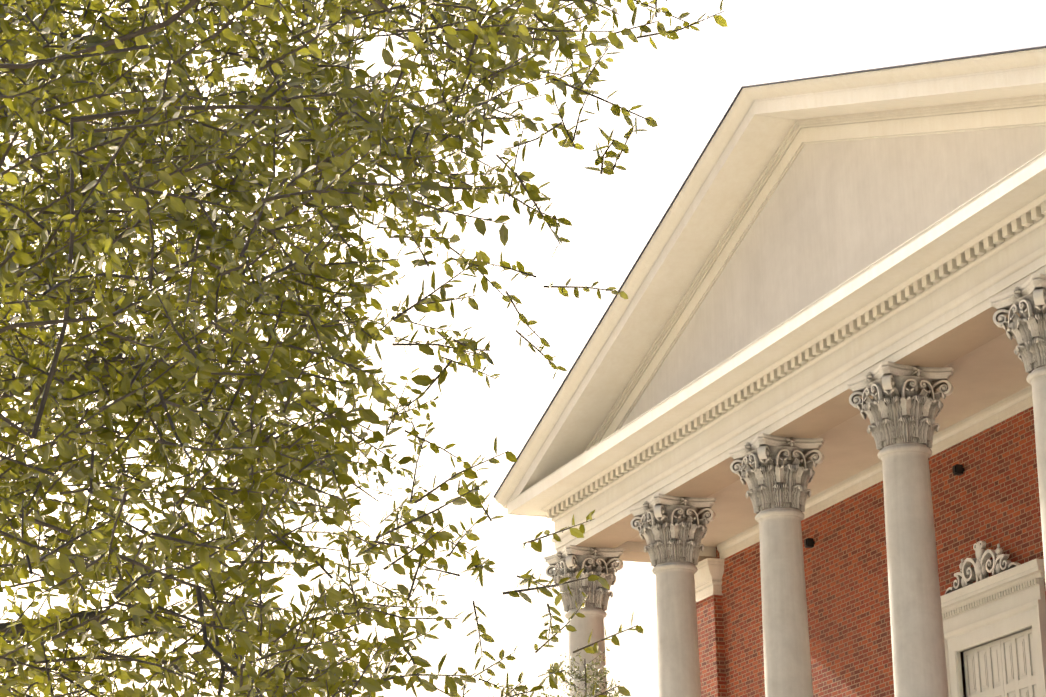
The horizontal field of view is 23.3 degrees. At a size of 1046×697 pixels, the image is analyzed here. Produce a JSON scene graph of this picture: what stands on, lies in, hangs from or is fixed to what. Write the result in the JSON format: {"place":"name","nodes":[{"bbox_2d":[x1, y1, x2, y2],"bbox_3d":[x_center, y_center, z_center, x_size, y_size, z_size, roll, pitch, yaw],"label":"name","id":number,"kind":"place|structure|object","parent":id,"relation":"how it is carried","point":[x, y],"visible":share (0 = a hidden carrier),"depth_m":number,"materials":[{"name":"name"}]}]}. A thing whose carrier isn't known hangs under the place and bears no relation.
{"place":"outdoors","nodes":[
{"label":"outdoors","id":0,"kind":"place"},
{"bbox_2d":[0,1,452,542],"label":"oak","id":1,"kind":"object","parent":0,"point":[67,162],"depth_m":29.28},
{"bbox_2d":[0,0,727,696],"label":"live oak","id":2,"kind":"object","parent":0,"point":[248,512],"depth_m":9.14,"materials":[{"name":"green plant"}]},
{"bbox_2d":[493,685,549,696],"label":"evergreen","id":3,"kind":"object","parent":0,"point":[526,691],"depth_m":44.90,"materials":[{"name":"green plant"}]},
{"bbox_2d":[0,0,1045,696],"label":"sky","id":4,"kind":"structure","parent":0,"point":[691,81],"materials":[{"name":"white"}]},
{"bbox_2d":[541,647,622,696],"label":"evergreen","id":5,"kind":"object","parent":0,"point":[594,676],"depth_m":46.77,"materials":[{"name":"green plant"}]},
{"bbox_2d":[565,607,606,696],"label":"column","id":6,"kind":"structure","parent":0,"point":[593,618],"depth_m":61.38,"materials":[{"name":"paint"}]},
{"bbox_2d":[544,545,623,611],"bbox_3d":[1.516,5.728,62.180,1.574,1.474,1.574,5,-19,-21],"label":"capital","id":7,"kind":"object","parent":6,"relation":"on","point":[572,561],"visible":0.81,"depth_m":61.74,"materials":[{"name":"stone"}]},
{"bbox_2d":[652,561,700,696],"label":"column","id":8,"kind":"structure","parent":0,"point":[678,656],"depth_m":56.50,"materials":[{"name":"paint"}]},
{"bbox_2d":[628,493,715,566],"bbox_3d":[3.413,4.222,57.522,1.574,1.474,1.574,5,-19,-21],"label":"capital","id":9,"kind":"object","parent":8,"relation":"on","point":[669,528],"visible":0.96,"depth_m":57.07,"materials":[{"name":"stone"}]},
{"bbox_2d":[755,507,812,696],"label":"column","id":10,"kind":"structure","parent":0,"point":[787,659],"depth_m":51.69,"materials":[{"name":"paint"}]},
{"bbox_2d":[728,433,824,513],"bbox_3d":[5.309,2.716,52.864,1.574,1.474,1.574,5,-19,-21],"label":"capital","id":11,"kind":"object","parent":10,"relation":"on","point":[780,472],"visible":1,"depth_m":52.42,"materials":[{"name":"stone"}]},
{"bbox_2d":[878,443,948,696],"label":"column","id":12,"kind":"structure","parent":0,"point":[918,651],"depth_m":46.89,"materials":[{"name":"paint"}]},
{"bbox_2d":[846,361,953,449],"bbox_3d":[7.206,1.209,48.206,1.574,1.474,1.574,5,-19,-21],"label":"capital","id":13,"kind":"object","parent":12,"relation":"on","point":[906,406],"visible":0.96,"depth_m":47.76,"materials":[{"name":"stone"}]},
{"bbox_2d":[945,541,1020,593],"bbox_3d":[9.203,4.299,51.035,0.240,0.870,2.900,5,-19,-21],"label":"door ornament","id":14,"kind":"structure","parent":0,"point":[983,563],"depth_m":50.93,"materials":[{"name":"beige stone"}]},
{"bbox_2d":[1026,366,1045,582],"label":"column","id":15,"kind":"structure","parent":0,"point":[1036,379],"depth_m":42.82,"materials":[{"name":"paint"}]},
{"bbox_2d":[989,273,1045,373],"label":"capital","id":16,"kind":"object","parent":15,"relation":"on","point":[1026,300],"visible":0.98,"depth_m":43.25,"materials":[{"name":"stone"}]},
{"label":"ground","id":17,"kind":"structure","parent":0,"visible":0},
{"bbox_2d":[696,407,1045,696],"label":"brick wall","id":18,"kind":"structure","parent":17,"relation":"on","point":[990,497],"depth_m":55.88,"materials":[{"name":"red brick"}]},
{"bbox_2d":[694,558,724,602],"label":"pilaster caps","id":19,"kind":"object","parent":18,"relation":"attached to","point":[708,574],"visible":0.62,"depth_m":62.66,"materials":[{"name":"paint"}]},
{"bbox_2d":[493,46,1045,497],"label":"roof","id":20,"kind":"structure","parent":18,"relation":"on","point":[712,136],"depth_m":53.50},
{"bbox_2d":[507,150,1045,562],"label":"entablature","id":21,"kind":"structure","parent":18,"relation":"on","point":[944,321],"depth_m":50.22,"materials":[{"name":"paint"}]},
{"bbox_2d":[495,48,1045,508],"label":"raking cornice","id":22,"kind":"structure","parent":21,"relation":"on","point":[747,98],"depth_m":53.53,"materials":[{"name":"paint"}]},
{"bbox_2d":[508,67,1045,501],"bbox_3d":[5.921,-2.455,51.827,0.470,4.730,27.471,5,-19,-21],"label":"pediment inner molding","id":23,"kind":"structure","parent":21,"relation":"on","point":[1028,111],"depth_m":52.50,"materials":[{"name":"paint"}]},
{"bbox_2d":[621,125,1045,427],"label":"tympanum","id":24,"kind":"object","parent":23,"relation":"attached to","point":[831,216],"visible":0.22,"depth_m":51.04,"materials":[{"name":"paint"}]},
{"bbox_2d":[547,200,1045,518],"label":"dentils","id":25,"kind":"object","parent":21,"relation":"on","point":[988,243],"visible":0.83,"depth_m":50.23,"materials":[{"name":"paint"}]},
{"bbox_2d":[629,333,1029,546],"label":"porch ceiling","id":26,"kind":"structure","parent":21,"relation":"on","point":[988,374],"depth_m":52.98,"materials":[{"name":"paint"}]},
{"bbox_2d":[804,538,814,547],"bbox_3d":[6.586,4.470,58.249,0.230,0.200,0.140,5,-19,-21],"label":"wall vent","id":27,"kind":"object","parent":18,"relation":"attached to","point":[809,542],"depth_m":58.19,"materials":[{"name":"black metal"}]},
{"bbox_2d":[717,385,1032,558],"bbox_3d":[9.373,1.525,51.945,0.180,0.400,24.770,5,-19,-21],"label":"head band","id":28,"kind":"object","parent":18,"relation":"attached to","point":[988,417],"depth_m":55.58,"materials":[{"name":"paint"}]},
{"bbox_2d":[952,464,963,475],"bbox_3d":[8.994,2.509,52.346,0.230,0.200,0.140,5,-19,-21],"label":"wall vent","id":29,"kind":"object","parent":18,"relation":"attached to","point":[958,469],"depth_m":52.28,"materials":[{"name":"black metal"}]},
{"bbox_2d":[940,559,1045,696],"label":"door surround","id":30,"kind":"object","parent":18,"relation":"attached to","point":[1006,603],"visible":0.96,"depth_m":50.44,"materials":[{"name":"beige stone"}]},
{"bbox_2d":[963,628,1036,696],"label":"double door","id":31,"kind":"structure","parent":30,"relation":"attached to","point":[1004,667],"depth_m":50.43,"materials":[{"name":"paint"}]}
]}

